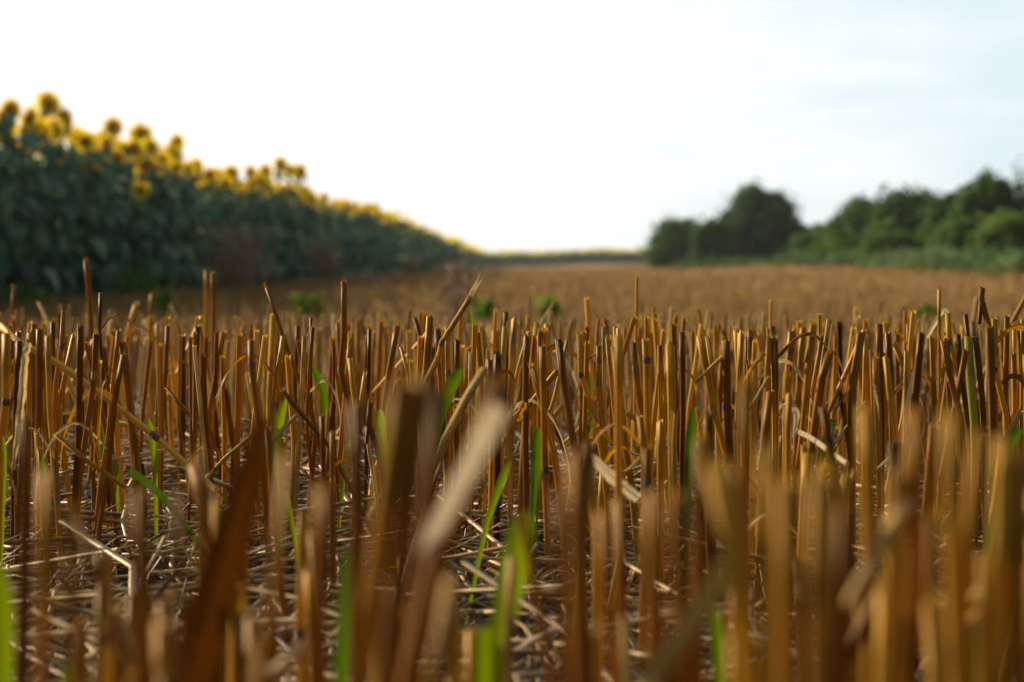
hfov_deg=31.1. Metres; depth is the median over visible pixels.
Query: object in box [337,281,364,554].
straw stalk
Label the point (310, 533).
straw stalk
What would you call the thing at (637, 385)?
straw stalk
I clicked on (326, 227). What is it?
sunflower
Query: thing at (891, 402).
straw stalk
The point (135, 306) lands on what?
straw stalk
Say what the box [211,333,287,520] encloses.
straw stalk
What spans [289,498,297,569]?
grass blade
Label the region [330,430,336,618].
straw stalk
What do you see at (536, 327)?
straw stalk
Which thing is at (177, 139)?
sunflower
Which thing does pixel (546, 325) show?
straw stalk
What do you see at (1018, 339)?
straw stalk
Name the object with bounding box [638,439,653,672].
straw stalk
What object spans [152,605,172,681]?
straw stalk
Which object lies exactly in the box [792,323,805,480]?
straw stalk
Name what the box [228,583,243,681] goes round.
straw stalk
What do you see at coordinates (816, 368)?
straw stalk
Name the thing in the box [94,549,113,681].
straw stalk
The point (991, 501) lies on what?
straw stalk
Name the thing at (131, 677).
straw stalk
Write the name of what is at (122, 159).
sunflower
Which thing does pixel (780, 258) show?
tall weed
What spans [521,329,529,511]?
straw stalk
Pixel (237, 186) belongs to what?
sunflower
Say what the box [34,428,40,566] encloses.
straw stalk
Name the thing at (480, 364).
straw stalk
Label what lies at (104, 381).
dry leaf blade
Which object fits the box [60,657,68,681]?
grass blade
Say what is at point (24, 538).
straw stalk
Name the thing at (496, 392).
straw stalk
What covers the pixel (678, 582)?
straw stalk
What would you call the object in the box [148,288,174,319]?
weed
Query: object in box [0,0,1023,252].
sky
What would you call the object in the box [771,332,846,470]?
straw stalk
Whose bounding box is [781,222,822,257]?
bush
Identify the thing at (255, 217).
sunflower
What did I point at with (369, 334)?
straw stalk
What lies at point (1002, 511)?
straw stalk
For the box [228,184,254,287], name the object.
sunflower
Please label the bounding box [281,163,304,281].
sunflower
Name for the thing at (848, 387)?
dry leaf blade
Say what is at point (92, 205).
sunflower
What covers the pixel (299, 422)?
straw stalk
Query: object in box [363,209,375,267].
sunflower
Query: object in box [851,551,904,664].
straw stalk
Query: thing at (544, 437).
straw stalk
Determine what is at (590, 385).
grass blade
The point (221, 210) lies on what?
sunflower
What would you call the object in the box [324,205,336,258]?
sunflower
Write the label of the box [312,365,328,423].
grass blade
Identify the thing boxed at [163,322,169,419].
straw stalk
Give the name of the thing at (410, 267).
dry weed
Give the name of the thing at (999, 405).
straw stalk
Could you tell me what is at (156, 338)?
straw stalk
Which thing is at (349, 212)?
sunflower
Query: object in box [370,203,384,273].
sunflower
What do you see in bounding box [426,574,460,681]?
straw stalk
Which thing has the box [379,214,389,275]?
sunflower
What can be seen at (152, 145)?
sunflower
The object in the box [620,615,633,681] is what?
straw stalk
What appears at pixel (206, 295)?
straw stalk
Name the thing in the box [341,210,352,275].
sunflower
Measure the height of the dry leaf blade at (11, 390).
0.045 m
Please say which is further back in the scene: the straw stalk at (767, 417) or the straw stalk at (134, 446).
the straw stalk at (134, 446)
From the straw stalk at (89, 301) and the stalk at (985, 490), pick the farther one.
the straw stalk at (89, 301)
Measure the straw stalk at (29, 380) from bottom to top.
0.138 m
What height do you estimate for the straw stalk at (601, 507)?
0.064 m
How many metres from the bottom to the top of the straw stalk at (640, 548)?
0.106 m
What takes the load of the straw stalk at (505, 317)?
on the ground
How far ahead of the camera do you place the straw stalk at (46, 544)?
0.35 m
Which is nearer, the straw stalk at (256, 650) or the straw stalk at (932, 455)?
the straw stalk at (256, 650)
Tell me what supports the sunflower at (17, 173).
on the ground
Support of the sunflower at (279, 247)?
on the ground
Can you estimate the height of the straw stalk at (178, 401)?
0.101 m
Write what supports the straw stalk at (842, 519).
on the ground
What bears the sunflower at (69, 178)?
on the ground
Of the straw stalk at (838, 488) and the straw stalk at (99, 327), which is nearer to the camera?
the straw stalk at (838, 488)
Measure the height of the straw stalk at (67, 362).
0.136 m
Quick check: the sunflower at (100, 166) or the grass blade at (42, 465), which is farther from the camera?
the sunflower at (100, 166)
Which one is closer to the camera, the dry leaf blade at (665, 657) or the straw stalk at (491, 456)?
the dry leaf blade at (665, 657)
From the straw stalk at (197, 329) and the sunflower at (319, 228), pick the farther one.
the sunflower at (319, 228)
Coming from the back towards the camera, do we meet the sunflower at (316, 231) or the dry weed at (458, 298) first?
the sunflower at (316, 231)
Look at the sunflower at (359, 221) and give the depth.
44.67 m
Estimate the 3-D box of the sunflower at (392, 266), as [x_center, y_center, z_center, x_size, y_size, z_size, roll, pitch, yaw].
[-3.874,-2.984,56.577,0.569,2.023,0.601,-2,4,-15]
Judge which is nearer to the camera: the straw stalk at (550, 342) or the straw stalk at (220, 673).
the straw stalk at (220, 673)
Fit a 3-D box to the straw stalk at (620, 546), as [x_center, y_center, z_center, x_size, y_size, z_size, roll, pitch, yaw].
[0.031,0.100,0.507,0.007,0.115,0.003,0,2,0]
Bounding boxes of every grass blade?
[0,563,13,681]
[1,436,6,564]
[39,455,45,474]
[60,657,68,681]
[101,423,103,482]
[113,462,118,524]
[127,469,205,554]
[147,419,157,546]
[273,398,286,573]
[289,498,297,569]
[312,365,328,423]
[333,541,348,681]
[336,442,348,546]
[375,409,385,460]
[440,368,462,410]
[465,460,509,624]
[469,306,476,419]
[474,627,493,681]
[490,510,531,681]
[527,427,540,590]
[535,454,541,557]
[587,412,589,440]
[588,371,591,431]
[684,410,695,593]
[709,607,725,681]
[814,419,835,474]
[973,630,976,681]
[982,428,1021,556]
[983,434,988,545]
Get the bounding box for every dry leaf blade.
[7,359,14,439]
[7,457,15,497]
[11,342,31,469]
[86,426,95,486]
[97,368,112,444]
[148,469,180,481]
[172,415,269,681]
[417,401,504,558]
[501,369,518,394]
[512,401,526,430]
[589,423,614,444]
[593,454,640,501]
[604,446,632,468]
[622,455,641,470]
[626,412,636,421]
[637,558,726,681]
[743,352,765,381]
[792,406,799,438]
[828,350,849,416]
[872,384,878,413]
[903,370,913,429]
[925,308,948,337]
[935,363,945,408]
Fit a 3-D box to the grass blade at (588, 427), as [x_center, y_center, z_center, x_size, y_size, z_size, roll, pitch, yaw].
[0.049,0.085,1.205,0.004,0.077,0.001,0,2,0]
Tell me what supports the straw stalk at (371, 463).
on the ground
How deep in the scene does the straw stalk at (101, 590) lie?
0.42 m
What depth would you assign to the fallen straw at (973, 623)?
0.42 m
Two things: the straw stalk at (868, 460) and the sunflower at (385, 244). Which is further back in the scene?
the sunflower at (385, 244)
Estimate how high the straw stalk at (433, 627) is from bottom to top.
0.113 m
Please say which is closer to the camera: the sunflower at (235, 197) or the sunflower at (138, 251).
the sunflower at (138, 251)
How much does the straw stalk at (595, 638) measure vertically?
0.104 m
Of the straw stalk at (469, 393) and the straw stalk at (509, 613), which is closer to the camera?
the straw stalk at (509, 613)
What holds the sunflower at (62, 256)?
on the ground
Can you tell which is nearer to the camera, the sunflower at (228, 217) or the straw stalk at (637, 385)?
the straw stalk at (637, 385)
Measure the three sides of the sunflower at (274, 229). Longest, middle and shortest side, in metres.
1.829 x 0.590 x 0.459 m
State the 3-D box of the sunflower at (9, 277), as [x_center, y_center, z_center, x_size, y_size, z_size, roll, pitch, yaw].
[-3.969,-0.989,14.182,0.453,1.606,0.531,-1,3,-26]
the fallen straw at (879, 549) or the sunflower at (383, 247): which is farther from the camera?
the sunflower at (383, 247)
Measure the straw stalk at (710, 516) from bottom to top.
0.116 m
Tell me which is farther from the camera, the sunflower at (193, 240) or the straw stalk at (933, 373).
the sunflower at (193, 240)
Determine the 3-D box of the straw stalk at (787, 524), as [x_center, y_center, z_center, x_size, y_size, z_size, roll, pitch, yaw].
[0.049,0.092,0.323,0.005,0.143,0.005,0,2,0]
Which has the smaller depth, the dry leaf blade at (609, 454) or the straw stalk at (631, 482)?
the dry leaf blade at (609, 454)
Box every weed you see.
[3,284,52,314]
[99,265,182,305]
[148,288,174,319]
[195,217,281,294]
[288,292,325,321]
[299,237,347,284]
[396,255,421,275]
[435,250,486,338]
[465,297,497,325]
[535,294,563,337]
[657,253,755,269]
[714,255,775,267]
[746,252,812,267]
[753,246,839,268]
[807,244,863,269]
[850,245,921,269]
[864,243,961,271]
[904,303,951,321]
[917,244,1004,274]
[943,244,1020,274]
[979,241,1023,277]
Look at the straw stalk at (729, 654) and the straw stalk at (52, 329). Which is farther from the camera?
the straw stalk at (52, 329)
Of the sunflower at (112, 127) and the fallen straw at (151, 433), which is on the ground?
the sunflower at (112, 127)
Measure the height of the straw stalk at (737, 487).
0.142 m
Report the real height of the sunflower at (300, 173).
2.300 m
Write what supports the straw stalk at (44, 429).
on the ground
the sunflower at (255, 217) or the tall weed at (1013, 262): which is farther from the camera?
the tall weed at (1013, 262)
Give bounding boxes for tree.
[944,165,1023,227]
[1010,155,1023,203]
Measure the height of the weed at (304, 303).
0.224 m
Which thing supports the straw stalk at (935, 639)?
on the ground
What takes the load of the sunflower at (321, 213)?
on the ground
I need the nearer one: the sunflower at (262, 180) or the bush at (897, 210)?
the sunflower at (262, 180)
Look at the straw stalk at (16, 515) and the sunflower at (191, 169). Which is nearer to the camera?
the straw stalk at (16, 515)
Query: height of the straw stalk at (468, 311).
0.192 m
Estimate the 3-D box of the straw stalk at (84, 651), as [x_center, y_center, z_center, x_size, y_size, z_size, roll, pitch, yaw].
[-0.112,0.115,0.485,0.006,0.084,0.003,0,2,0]
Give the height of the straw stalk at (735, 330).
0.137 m
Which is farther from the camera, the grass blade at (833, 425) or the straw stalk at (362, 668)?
the grass blade at (833, 425)
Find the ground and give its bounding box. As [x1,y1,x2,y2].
[3,264,1022,681]
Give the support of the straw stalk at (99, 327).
on the ground
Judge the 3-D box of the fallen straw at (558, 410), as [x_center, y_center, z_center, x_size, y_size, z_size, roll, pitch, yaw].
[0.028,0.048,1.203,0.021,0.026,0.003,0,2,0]
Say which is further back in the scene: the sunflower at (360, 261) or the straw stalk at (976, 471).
the sunflower at (360, 261)
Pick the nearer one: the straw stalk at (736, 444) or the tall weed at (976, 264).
the straw stalk at (736, 444)
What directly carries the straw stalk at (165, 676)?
on the ground
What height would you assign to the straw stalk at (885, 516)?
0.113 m
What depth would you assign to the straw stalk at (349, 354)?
1.16 m
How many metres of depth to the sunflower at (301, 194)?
33.56 m
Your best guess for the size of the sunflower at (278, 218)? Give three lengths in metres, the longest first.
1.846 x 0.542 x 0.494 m
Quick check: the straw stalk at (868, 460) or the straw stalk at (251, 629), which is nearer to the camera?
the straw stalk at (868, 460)
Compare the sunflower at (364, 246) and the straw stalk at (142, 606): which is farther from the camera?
the sunflower at (364, 246)
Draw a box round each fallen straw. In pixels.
[0,322,217,491]
[53,433,130,490]
[59,449,165,475]
[62,413,157,431]
[205,437,247,479]
[267,636,308,681]
[273,414,297,442]
[431,570,455,629]
[502,369,558,442]
[550,402,563,424]
[564,409,598,445]
[659,580,728,681]
[694,355,721,382]
[752,376,770,405]
[796,429,848,465]
[834,400,868,446]
[843,500,914,610]
[878,457,887,470]
[946,612,976,647]
[971,586,976,612]
[1004,409,1023,439]
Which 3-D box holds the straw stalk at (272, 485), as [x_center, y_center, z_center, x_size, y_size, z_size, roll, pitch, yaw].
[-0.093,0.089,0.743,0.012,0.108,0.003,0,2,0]
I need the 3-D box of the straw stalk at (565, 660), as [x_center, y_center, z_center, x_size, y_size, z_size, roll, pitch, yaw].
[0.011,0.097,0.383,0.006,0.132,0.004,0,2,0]
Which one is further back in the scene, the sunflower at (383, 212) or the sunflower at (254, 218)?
the sunflower at (383, 212)
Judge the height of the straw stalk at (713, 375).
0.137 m
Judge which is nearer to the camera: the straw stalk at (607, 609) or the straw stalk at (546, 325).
the straw stalk at (607, 609)
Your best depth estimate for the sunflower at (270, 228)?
28.43 m
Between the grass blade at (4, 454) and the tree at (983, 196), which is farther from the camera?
the tree at (983, 196)
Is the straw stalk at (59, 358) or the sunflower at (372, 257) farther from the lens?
the sunflower at (372, 257)
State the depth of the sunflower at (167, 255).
20.00 m
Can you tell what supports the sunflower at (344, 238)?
on the ground
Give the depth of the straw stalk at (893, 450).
0.60 m
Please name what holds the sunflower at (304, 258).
on the ground
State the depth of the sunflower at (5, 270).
13.67 m
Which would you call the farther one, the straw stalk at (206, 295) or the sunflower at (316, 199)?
the sunflower at (316, 199)
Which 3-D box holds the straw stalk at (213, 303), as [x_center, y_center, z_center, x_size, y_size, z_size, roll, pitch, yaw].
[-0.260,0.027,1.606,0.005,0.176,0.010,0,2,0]
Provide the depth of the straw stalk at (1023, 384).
1.07 m
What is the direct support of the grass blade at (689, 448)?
on the ground
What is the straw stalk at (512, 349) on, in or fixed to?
on the ground
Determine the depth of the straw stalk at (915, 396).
1.00 m
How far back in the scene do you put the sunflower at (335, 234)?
38.35 m
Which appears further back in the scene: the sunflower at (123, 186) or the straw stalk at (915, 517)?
the sunflower at (123, 186)
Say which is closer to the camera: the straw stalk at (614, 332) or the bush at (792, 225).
the straw stalk at (614, 332)
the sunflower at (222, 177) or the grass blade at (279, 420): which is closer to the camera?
the grass blade at (279, 420)
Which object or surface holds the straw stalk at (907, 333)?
on the ground
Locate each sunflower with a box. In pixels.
[0,95,43,307]
[0,103,30,287]
[0,117,20,285]
[0,121,22,285]
[0,126,40,298]
[0,143,28,285]
[4,103,59,302]
[6,116,64,302]
[17,143,34,197]
[18,119,74,307]
[30,90,87,304]
[34,117,86,301]
[34,141,71,283]
[43,105,95,305]
[58,128,102,301]
[58,131,107,297]
[60,124,99,301]
[64,128,115,303]
[74,136,115,298]
[79,151,116,297]
[89,115,133,300]
[90,129,130,294]
[90,132,126,294]
[108,146,139,292]
[111,138,140,297]
[118,135,154,295]
[119,171,148,287]
[127,180,161,297]
[128,120,163,288]
[129,156,159,294]
[134,136,174,288]
[144,160,182,290]
[145,144,172,289]
[148,150,178,290]
[156,142,191,292]
[156,151,188,289]
[162,159,193,293]
[162,169,194,292]
[166,178,196,291]
[168,132,200,291]
[178,186,200,287]
[182,159,207,292]
[182,174,209,290]
[191,156,215,291]
[192,165,226,289]
[198,183,226,286]
[199,189,230,289]
[200,181,226,279]
[204,165,234,289]
[212,169,232,265]
[213,175,241,284]
[215,166,242,277]
[217,180,242,268]
[219,186,239,237]
[221,163,250,288]
[228,181,253,287]
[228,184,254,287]
[238,176,265,285]
[241,164,263,279]
[243,179,262,278]
[245,165,269,283]
[252,190,269,285]
[253,171,275,287]
[256,185,273,282]
[257,162,283,286]
[259,178,277,286]
[262,181,286,286]
[266,180,283,286]
[268,184,292,285]
[273,156,296,284]
[273,182,291,283]
[273,182,294,285]
[273,183,291,279]
[280,183,297,281]
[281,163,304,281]
[285,181,307,284]
[285,195,300,281]
[290,186,303,280]
[292,184,313,283]
[292,195,309,280]
[293,162,314,281]
[293,207,307,261]
[294,190,313,279]
[300,196,315,279]
[303,189,321,278]
[304,188,320,281]
[305,204,325,275]
[306,205,322,279]
[309,193,320,282]
[310,188,323,246]
[313,197,332,265]
[314,192,334,280]
[314,195,325,274]
[318,207,331,274]
[319,196,336,279]
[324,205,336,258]
[327,202,344,279]
[329,199,343,275]
[331,198,346,270]
[334,200,351,276]
[334,202,349,277]
[341,198,353,279]
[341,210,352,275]
[344,197,355,275]
[345,200,359,278]
[349,208,357,275]
[351,207,364,274]
[352,201,365,274]
[354,198,365,267]
[354,204,368,275]
[354,206,368,275]
[357,207,370,277]
[359,203,372,276]
[361,203,375,272]
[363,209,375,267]
[365,202,375,275]
[368,209,380,276]
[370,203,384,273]
[371,208,383,272]
[373,208,382,266]
[374,202,385,273]
[374,213,381,269]
[375,209,390,272]
[379,210,389,273]
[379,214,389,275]
[383,213,395,275]
[383,217,392,268]
[384,218,395,273]
[385,212,393,268]
[389,213,398,274]
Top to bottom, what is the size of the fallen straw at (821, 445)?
0.009 m
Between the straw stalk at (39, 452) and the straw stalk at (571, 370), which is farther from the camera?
the straw stalk at (571, 370)
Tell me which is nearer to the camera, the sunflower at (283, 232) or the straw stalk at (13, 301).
the straw stalk at (13, 301)
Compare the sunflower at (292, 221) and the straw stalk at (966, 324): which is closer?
the straw stalk at (966, 324)
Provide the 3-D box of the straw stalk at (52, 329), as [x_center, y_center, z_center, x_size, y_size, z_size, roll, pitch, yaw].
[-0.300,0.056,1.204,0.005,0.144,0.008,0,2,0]
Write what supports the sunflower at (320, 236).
on the ground
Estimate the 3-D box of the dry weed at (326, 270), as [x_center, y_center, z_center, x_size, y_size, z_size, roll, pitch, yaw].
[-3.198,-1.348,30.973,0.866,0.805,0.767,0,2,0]
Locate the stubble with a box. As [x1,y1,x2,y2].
[0,261,1023,547]
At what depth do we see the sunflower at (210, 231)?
23.52 m
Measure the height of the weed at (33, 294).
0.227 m
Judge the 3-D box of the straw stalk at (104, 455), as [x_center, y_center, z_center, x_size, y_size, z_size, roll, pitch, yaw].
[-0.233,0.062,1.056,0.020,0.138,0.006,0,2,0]
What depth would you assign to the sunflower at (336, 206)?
39.64 m
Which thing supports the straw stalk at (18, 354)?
on the ground
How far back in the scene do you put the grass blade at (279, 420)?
1.00 m
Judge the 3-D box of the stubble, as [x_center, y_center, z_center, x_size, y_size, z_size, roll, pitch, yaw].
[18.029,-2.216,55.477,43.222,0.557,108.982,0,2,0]
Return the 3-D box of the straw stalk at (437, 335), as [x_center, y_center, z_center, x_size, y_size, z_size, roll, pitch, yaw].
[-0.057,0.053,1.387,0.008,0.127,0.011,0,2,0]
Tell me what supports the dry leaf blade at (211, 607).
on the ground
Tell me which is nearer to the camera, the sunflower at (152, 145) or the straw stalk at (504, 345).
the straw stalk at (504, 345)
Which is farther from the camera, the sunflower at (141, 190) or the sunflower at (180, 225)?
the sunflower at (180, 225)
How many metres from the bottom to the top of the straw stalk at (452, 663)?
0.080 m
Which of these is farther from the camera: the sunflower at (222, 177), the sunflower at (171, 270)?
the sunflower at (222, 177)
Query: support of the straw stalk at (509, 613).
on the ground
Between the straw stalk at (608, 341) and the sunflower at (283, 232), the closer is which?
the straw stalk at (608, 341)
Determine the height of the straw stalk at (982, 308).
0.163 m
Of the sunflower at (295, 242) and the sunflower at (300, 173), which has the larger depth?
the sunflower at (300, 173)
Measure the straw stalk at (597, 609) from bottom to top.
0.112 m
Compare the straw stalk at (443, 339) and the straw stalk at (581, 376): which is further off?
the straw stalk at (581, 376)
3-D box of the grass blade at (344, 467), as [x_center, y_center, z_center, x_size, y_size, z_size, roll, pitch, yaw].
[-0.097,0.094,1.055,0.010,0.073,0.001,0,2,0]
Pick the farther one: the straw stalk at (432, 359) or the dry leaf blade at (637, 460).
the straw stalk at (432, 359)
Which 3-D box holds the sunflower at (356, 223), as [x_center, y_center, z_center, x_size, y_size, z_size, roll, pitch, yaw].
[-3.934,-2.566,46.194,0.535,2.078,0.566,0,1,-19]
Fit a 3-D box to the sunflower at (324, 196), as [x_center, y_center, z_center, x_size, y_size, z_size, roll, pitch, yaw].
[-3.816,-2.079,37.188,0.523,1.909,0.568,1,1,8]
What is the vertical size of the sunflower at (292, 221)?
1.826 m
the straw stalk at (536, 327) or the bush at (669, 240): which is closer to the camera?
the straw stalk at (536, 327)
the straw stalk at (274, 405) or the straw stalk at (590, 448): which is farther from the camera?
the straw stalk at (274, 405)
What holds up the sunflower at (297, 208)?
on the ground
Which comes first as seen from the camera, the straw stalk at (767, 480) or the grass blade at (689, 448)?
the straw stalk at (767, 480)
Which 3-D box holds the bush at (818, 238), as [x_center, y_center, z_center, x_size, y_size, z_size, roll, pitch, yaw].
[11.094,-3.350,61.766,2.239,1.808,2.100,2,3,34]
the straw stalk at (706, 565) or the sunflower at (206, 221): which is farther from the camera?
the sunflower at (206, 221)
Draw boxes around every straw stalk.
[0,328,10,558]
[5,332,63,570]
[10,284,15,323]
[10,337,21,565]
[13,456,19,564]
[14,329,20,358]
[17,410,30,681]
[26,329,32,449]
[31,322,37,519]
[33,322,42,561]
[34,351,126,582]
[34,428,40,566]
[34,467,56,681]
[36,444,41,473]
[42,374,47,469]
[50,310,66,476]
[50,317,57,452]
[56,330,76,450]
[60,336,140,506]
[63,492,81,681]
[67,505,128,681]
[72,324,83,544]
[77,331,98,550]
[80,617,89,681]
[83,257,93,455]
[92,328,120,549]
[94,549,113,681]
[97,292,144,510]
[108,594,135,676]
[110,384,126,539]
[122,322,159,457]
[123,301,138,439]
[126,591,134,674]
[128,667,135,681]
[133,484,152,681]
[149,291,177,337]
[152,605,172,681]
[156,586,175,649]
[158,666,172,681]
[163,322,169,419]
[164,325,199,502]
[164,386,231,482]
[174,477,186,681]
[179,333,221,490]
[184,455,211,548]
[196,443,204,582]
[204,270,207,374]
[211,272,216,461]
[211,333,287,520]
[211,487,219,533]
[214,643,225,681]
[224,633,228,681]
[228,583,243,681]
[236,598,256,681]
[242,560,248,609]
[245,613,258,681]
[247,336,272,582]
[250,641,260,681]
[255,444,293,681]
[262,284,340,545]
[265,599,279,681]
[267,316,312,528]
[268,428,291,644]
[279,384,389,566]
[291,330,309,551]
[293,323,300,421]
[294,509,308,681]
[303,564,310,681]
[305,323,340,505]
[307,531,326,681]
[309,470,332,681]
[319,415,374,552]
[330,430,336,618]
[335,321,346,509]
[336,338,375,515]
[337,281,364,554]
[347,358,356,403]
[349,389,363,681]
[350,372,418,681]
[359,369,367,404]
[364,324,372,535]
[364,425,376,502]
[365,394,391,560]
[373,577,388,681]
[376,321,399,488]
[377,368,432,681]
[396,626,405,681]
[398,373,510,681]
[399,342,409,384]
[401,378,448,664]
[409,367,488,582]
[413,316,442,488]
[415,316,488,535]
[418,358,494,577]
[422,438,435,636]
[426,274,483,381]
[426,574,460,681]
[427,342,435,427]
[435,326,440,394]
[445,323,451,483]
[447,632,460,681]
[449,602,462,681]
[451,310,508,462]
[454,336,459,540]
[466,622,477,681]
[467,272,470,385]
[468,351,471,545]
[476,330,483,475]
[482,349,489,527]
[492,329,498,351]
[493,350,567,553]
[496,369,556,681]
[500,322,507,538]
[502,555,516,681]
[503,330,531,466]
[505,440,512,525]
[507,316,516,528]
[513,301,555,413]
[519,317,539,474]
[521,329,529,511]
[526,361,569,576]
[529,334,579,435]
[530,343,584,447]
[537,328,545,524]
[537,339,569,540]
[539,340,551,580]
[544,323,550,339]
[546,321,550,368]
[553,489,571,681]
[555,339,592,578]
[567,442,593,681]
[571,438,593,659]
[575,328,613,557]
[576,319,616,494]
[588,410,664,605]
[590,455,602,681]
[592,614,599,681]
[595,500,619,681]
[596,345,611,580]
[598,473,604,510]
[602,326,607,450]
[603,331,622,661]
[605,335,614,445]
[611,346,639,583]
[612,497,628,681]
[616,323,625,497]
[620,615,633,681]
[630,340,643,538]
[634,532,666,647]
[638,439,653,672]
[642,338,652,481]
[645,486,660,669]
[657,344,705,540]
[657,419,664,598]
[664,667,675,681]
[666,341,677,493]
[666,476,692,681]
[679,327,685,514]
[688,596,700,681]
[689,390,773,619]
[691,426,708,681]
[693,325,739,463]
[694,331,752,585]
[697,448,759,681]
[703,408,716,668]
[705,335,722,558]
[705,550,706,580]
[714,335,747,432]
[719,608,728,665]
[721,336,733,472]
[722,324,795,481]
[725,442,807,601]
[727,456,745,681]
[727,636,732,681]
[728,591,731,635]
[730,467,738,478]
[733,329,743,450]
[733,430,738,469]
[739,368,752,599]
[746,326,753,383]
[751,359,812,577]
[753,332,772,580]
[758,318,831,462]
[759,439,779,681]
[770,321,775,337]
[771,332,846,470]
[775,460,798,681]
[779,435,781,482]
[785,391,791,481]
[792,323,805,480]
[793,321,817,493]
[798,453,812,648]
[798,549,808,681]
[807,333,823,445]
[808,352,832,470]
[808,451,835,681]
[818,456,827,474]
[819,406,857,626]
[834,484,854,681]
[834,491,850,681]
[840,468,853,509]
[845,331,865,560]
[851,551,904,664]
[855,600,861,681]
[858,396,877,681]
[860,336,868,540]
[872,353,883,575]
[874,321,910,400]
[875,570,885,681]
[876,323,883,489]
[882,356,898,439]
[883,439,899,572]
[883,513,904,681]
[884,454,905,681]
[885,326,922,440]
[892,341,927,460]
[894,328,937,472]
[902,350,908,533]
[904,405,925,681]
[909,328,924,408]
[922,423,939,677]
[923,587,948,681]
[925,505,938,681]
[929,335,937,508]
[936,345,969,545]
[937,288,940,473]
[938,328,952,472]
[938,335,967,510]
[941,393,967,681]
[944,337,951,411]
[945,307,967,398]
[945,606,948,661]
[955,329,981,549]
[961,310,981,523]
[961,337,1019,461]
[964,336,978,561]
[964,428,988,641]
[968,564,976,681]
[972,328,987,548]
[977,286,1022,389]
[977,549,990,681]
[985,322,1023,504]
[986,434,1014,681]
[988,484,992,552]
[991,314,1008,435]
[1002,309,1009,433]
[1009,453,1023,681]
[1011,348,1016,455]
[1012,322,1017,453]
[1017,330,1019,381]
[1019,317,1023,454]
[1022,354,1023,418]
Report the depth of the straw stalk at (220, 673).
0.49 m
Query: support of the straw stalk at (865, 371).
on the ground
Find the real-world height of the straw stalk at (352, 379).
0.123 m
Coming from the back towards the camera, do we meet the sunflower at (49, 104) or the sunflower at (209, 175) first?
the sunflower at (209, 175)
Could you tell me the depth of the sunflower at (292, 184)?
32.60 m
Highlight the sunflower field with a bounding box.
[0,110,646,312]
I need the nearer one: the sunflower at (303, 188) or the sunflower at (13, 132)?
the sunflower at (13, 132)
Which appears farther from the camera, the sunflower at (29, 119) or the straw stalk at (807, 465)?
the sunflower at (29, 119)
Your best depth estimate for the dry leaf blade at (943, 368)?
0.98 m
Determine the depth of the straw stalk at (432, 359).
1.14 m
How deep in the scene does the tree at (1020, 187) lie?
51.77 m
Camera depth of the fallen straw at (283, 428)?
1.00 m
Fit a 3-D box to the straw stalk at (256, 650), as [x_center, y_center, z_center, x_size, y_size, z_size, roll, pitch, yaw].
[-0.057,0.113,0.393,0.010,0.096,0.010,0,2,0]
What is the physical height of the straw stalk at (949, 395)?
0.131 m
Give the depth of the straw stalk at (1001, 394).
1.08 m
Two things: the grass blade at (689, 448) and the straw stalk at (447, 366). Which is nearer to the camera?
the grass blade at (689, 448)
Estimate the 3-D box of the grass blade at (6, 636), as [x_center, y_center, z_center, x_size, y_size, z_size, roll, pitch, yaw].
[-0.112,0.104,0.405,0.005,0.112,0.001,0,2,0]
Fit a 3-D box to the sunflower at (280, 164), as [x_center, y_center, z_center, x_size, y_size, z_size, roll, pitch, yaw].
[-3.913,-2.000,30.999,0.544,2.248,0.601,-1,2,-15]
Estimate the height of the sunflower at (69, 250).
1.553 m
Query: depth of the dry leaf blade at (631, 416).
0.95 m
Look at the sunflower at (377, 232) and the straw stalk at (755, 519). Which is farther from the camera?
the sunflower at (377, 232)
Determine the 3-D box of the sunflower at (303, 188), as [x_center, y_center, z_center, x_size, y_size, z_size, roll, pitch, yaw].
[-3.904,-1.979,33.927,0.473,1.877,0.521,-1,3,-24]
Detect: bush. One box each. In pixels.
[631,212,702,268]
[687,214,743,266]
[708,177,811,261]
[765,216,813,258]
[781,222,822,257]
[805,216,831,255]
[819,191,885,257]
[849,226,927,267]
[861,182,942,239]
[913,185,961,242]
[924,217,982,255]
[965,208,1023,259]
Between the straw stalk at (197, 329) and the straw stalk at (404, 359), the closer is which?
the straw stalk at (404, 359)
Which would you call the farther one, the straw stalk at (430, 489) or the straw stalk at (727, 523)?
the straw stalk at (430, 489)
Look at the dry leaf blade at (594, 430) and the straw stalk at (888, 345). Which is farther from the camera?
the straw stalk at (888, 345)
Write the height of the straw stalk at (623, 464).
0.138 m
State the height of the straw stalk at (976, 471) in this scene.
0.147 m
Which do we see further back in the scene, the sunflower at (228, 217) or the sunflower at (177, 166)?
the sunflower at (228, 217)
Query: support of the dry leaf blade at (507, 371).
attached to the straw stalk at (497, 361)
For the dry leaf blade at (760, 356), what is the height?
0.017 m
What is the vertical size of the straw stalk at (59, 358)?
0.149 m
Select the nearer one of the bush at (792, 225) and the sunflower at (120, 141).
the sunflower at (120, 141)
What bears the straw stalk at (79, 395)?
on the ground
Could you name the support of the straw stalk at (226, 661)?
on the ground
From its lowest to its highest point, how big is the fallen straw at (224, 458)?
0.025 m
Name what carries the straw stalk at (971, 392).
on the ground
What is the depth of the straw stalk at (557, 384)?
1.12 m
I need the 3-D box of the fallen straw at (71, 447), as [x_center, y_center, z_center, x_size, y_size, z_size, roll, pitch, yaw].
[-0.218,0.063,0.954,0.040,0.031,0.002,0,2,0]
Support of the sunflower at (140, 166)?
on the ground

